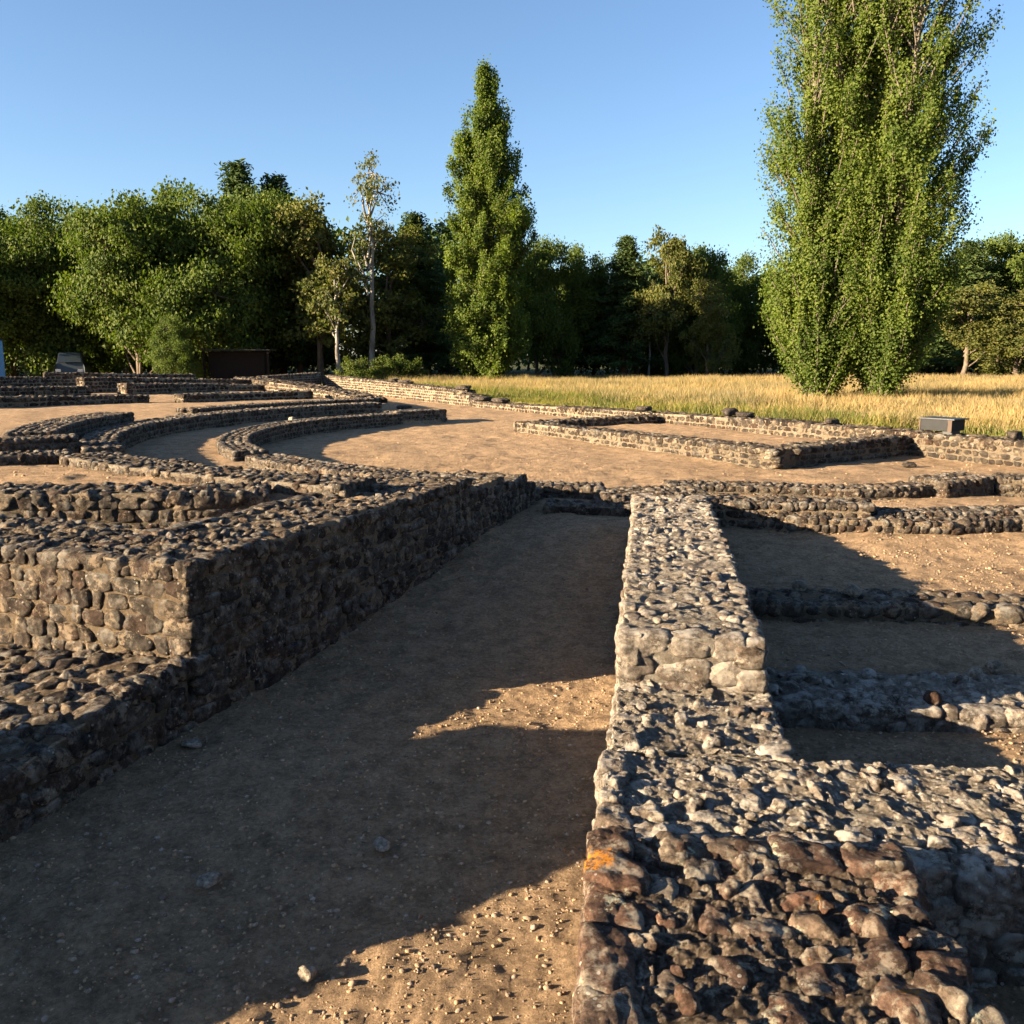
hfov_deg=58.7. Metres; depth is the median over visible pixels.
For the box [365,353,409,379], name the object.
bush
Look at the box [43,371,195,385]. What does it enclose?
seating wall
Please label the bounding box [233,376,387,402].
stone wall
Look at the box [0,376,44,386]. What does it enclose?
seating wall
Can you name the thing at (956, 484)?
rubble wall
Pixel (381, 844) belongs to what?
loose stone
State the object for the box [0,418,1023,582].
sand clods
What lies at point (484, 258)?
poplar tree
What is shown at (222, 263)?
oak tree
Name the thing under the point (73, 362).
parked van
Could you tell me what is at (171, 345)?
shrub
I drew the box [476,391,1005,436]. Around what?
green grass
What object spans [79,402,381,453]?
seating wall
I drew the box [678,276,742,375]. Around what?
ash tree
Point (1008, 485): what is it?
rubble wall
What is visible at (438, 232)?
woodland
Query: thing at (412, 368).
bush
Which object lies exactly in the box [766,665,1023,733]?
rubble wall
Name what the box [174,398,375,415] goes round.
seating wall
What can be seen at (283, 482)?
seating wall
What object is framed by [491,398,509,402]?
stone slab
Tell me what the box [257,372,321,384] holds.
rubble wall
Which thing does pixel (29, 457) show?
seating wall
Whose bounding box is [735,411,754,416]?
stone slab
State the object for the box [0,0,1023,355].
sky
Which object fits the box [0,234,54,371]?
oak tree
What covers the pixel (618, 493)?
rubble wall
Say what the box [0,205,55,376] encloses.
oak tree
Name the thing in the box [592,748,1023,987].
rubble wall
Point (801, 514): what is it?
rubble wall
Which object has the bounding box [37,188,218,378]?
oak tree
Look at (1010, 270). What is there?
oak tree
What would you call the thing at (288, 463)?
seating wall
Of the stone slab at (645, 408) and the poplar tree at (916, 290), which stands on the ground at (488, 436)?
the poplar tree at (916, 290)
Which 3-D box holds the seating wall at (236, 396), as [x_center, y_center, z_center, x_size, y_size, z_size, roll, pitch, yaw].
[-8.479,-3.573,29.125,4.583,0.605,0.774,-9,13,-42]
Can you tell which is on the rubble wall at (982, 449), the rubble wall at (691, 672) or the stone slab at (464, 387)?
the stone slab at (464, 387)
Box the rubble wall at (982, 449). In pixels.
[322,375,1023,466]
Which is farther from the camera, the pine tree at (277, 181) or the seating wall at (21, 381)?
the pine tree at (277, 181)
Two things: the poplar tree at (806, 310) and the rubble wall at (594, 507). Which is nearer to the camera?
the rubble wall at (594, 507)
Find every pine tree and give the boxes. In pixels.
[210,158,332,355]
[254,171,342,373]
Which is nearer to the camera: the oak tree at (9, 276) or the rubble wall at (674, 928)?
the rubble wall at (674, 928)
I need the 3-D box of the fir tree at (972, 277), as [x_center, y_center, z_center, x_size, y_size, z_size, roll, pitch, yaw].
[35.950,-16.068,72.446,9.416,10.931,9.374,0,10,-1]
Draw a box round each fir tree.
[255,248,347,372]
[355,209,456,373]
[574,235,681,375]
[913,249,957,374]
[922,238,1020,374]
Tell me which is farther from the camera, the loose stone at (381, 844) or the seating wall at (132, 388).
the seating wall at (132, 388)
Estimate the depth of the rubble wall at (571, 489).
11.54 m
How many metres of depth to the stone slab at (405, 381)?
37.58 m
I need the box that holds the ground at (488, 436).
[0,356,1023,1023]
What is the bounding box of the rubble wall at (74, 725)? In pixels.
[0,644,197,842]
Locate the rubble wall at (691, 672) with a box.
[606,493,794,761]
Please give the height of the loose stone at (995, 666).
0.092 m
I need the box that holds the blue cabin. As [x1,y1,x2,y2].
[0,338,5,376]
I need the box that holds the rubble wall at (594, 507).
[543,498,630,516]
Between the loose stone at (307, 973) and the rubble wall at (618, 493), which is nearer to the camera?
the loose stone at (307, 973)
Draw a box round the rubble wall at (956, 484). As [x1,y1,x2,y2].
[662,471,994,499]
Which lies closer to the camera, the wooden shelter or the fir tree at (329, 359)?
the wooden shelter
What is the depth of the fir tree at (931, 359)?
72.63 m
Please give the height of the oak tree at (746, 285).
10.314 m
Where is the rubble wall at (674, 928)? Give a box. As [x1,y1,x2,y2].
[570,825,1009,1023]
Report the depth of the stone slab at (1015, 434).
14.81 m
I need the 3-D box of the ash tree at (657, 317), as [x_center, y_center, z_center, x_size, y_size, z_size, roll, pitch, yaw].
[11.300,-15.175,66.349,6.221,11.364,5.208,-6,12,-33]
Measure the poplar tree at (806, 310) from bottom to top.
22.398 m
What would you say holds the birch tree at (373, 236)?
on the ground at (488, 436)
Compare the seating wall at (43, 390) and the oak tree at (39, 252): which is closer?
the seating wall at (43, 390)
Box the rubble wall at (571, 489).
[534,480,604,499]
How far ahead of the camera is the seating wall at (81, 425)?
16.28 m
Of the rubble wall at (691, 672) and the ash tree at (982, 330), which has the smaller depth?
the rubble wall at (691, 672)
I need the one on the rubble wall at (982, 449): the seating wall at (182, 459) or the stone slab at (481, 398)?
the stone slab at (481, 398)
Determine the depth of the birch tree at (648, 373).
67.97 m
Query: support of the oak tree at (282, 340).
on the ground at (488, 436)
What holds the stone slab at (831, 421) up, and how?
on the rubble wall at (982, 449)
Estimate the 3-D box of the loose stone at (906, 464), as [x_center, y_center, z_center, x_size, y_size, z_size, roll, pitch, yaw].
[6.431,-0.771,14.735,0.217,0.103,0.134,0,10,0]
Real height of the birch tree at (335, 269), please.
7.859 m
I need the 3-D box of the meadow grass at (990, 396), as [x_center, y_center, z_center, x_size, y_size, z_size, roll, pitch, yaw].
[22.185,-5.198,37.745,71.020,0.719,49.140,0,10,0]
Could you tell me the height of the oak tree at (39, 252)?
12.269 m
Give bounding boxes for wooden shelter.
[201,349,276,378]
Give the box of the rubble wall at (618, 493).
[593,483,709,502]
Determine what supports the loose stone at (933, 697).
on the rubble wall at (866, 699)
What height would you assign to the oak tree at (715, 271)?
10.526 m
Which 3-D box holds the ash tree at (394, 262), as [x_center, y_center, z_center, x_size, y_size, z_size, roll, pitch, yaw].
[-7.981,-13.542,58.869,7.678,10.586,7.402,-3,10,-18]
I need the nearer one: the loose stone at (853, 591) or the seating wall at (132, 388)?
the loose stone at (853, 591)
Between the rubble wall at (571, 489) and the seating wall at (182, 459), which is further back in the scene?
the seating wall at (182, 459)
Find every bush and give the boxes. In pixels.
[333,355,372,378]
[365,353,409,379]
[393,356,429,379]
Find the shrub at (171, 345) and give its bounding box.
[142,314,211,378]
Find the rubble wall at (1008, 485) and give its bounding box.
[992,472,1023,496]
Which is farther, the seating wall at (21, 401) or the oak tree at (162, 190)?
the oak tree at (162, 190)
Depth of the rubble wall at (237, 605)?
5.97 m
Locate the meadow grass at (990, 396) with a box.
[326,372,1023,434]
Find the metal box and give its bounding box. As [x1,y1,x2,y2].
[919,416,968,434]
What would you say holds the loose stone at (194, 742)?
on the ground at (488, 436)
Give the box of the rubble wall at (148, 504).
[0,480,271,528]
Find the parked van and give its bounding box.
[53,353,91,372]
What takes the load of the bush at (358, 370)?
on the ground at (488, 436)
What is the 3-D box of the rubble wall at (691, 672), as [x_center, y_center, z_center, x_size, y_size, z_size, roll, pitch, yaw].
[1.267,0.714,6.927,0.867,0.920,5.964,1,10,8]
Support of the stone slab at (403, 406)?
on the ground at (488, 436)
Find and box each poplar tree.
[438,53,538,378]
[752,0,904,398]
[816,0,1004,399]
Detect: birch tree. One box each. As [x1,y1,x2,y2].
[298,252,369,374]
[337,148,400,367]
[646,278,655,375]
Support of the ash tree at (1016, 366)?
on the ground at (488, 436)
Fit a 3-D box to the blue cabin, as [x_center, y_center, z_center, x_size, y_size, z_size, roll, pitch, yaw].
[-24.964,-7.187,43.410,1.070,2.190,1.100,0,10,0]
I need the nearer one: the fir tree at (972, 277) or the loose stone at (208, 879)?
the loose stone at (208, 879)
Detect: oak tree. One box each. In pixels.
[0,189,113,376]
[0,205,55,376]
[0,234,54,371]
[30,195,151,372]
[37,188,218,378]
[104,175,202,373]
[126,177,297,374]
[200,183,339,375]
[512,234,582,376]
[533,240,612,375]
[569,251,642,375]
[648,242,749,375]
[703,248,783,375]
[746,264,789,374]
[973,228,1023,374]
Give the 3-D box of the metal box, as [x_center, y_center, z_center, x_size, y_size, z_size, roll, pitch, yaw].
[7.620,-1.498,16.078,0.480,0.335,0.662,-7,12,-33]
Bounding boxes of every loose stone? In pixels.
[181,737,201,747]
[196,871,222,887]
[297,965,317,981]
[373,836,390,851]
[791,580,807,590]
[845,584,862,597]
[902,461,916,467]
[923,690,942,704]
[966,667,982,676]
[983,660,1004,672]
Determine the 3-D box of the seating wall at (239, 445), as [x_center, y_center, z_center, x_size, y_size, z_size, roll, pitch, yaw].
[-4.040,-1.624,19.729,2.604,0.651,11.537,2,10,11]
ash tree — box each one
[247,190,384,380]
[339,217,447,373]
[625,224,707,377]
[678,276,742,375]
[933,279,1022,377]
[970,288,1023,375]
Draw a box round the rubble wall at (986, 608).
[748,587,1023,628]
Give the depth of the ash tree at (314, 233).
55.02 m
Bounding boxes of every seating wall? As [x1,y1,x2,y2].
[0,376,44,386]
[0,385,92,395]
[0,394,149,407]
[0,433,80,453]
[0,449,71,465]
[3,412,134,438]
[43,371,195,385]
[59,451,383,497]
[76,376,250,392]
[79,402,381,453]
[117,382,264,394]
[165,458,206,464]
[174,390,312,402]
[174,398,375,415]
[216,408,446,461]
[245,453,450,477]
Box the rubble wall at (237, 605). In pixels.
[0,470,543,723]
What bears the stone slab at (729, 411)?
on the rubble wall at (982, 449)
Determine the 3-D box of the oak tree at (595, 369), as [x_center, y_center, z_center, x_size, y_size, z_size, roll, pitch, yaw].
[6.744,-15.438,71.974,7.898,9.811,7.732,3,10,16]
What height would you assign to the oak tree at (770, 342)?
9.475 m
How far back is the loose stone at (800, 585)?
7.29 m
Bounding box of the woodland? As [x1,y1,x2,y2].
[0,199,1023,376]
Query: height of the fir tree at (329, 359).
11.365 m
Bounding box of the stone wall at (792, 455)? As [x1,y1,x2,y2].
[513,414,912,469]
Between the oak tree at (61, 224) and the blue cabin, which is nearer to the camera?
the blue cabin
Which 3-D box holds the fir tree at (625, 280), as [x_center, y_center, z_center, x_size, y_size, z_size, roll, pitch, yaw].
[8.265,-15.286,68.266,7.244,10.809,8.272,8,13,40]
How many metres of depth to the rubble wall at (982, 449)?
19.67 m
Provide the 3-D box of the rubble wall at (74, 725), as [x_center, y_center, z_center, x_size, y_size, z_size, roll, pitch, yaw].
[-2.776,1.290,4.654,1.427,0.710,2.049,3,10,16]
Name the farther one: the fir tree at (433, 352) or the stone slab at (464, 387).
the fir tree at (433, 352)
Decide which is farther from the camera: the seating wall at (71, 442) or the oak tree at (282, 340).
the oak tree at (282, 340)
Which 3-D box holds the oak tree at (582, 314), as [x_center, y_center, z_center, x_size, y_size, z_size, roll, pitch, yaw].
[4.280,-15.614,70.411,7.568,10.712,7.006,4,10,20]
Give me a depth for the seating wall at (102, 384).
34.15 m
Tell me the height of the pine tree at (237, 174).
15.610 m
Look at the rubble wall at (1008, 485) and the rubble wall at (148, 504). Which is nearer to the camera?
the rubble wall at (148, 504)
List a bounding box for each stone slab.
[397,405,411,408]
[398,379,413,382]
[455,385,470,389]
[473,396,491,400]
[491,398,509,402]
[635,406,652,410]
[721,408,738,415]
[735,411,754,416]
[824,418,839,423]
[1006,431,1022,438]
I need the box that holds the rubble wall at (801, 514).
[706,495,1023,535]
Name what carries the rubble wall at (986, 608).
on the ground at (488, 436)
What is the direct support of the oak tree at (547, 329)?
on the ground at (488, 436)
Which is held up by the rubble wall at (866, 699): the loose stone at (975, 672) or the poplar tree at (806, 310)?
the loose stone at (975, 672)
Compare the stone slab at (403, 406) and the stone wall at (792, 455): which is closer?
the stone wall at (792, 455)
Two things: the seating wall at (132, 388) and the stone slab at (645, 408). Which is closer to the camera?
the stone slab at (645, 408)

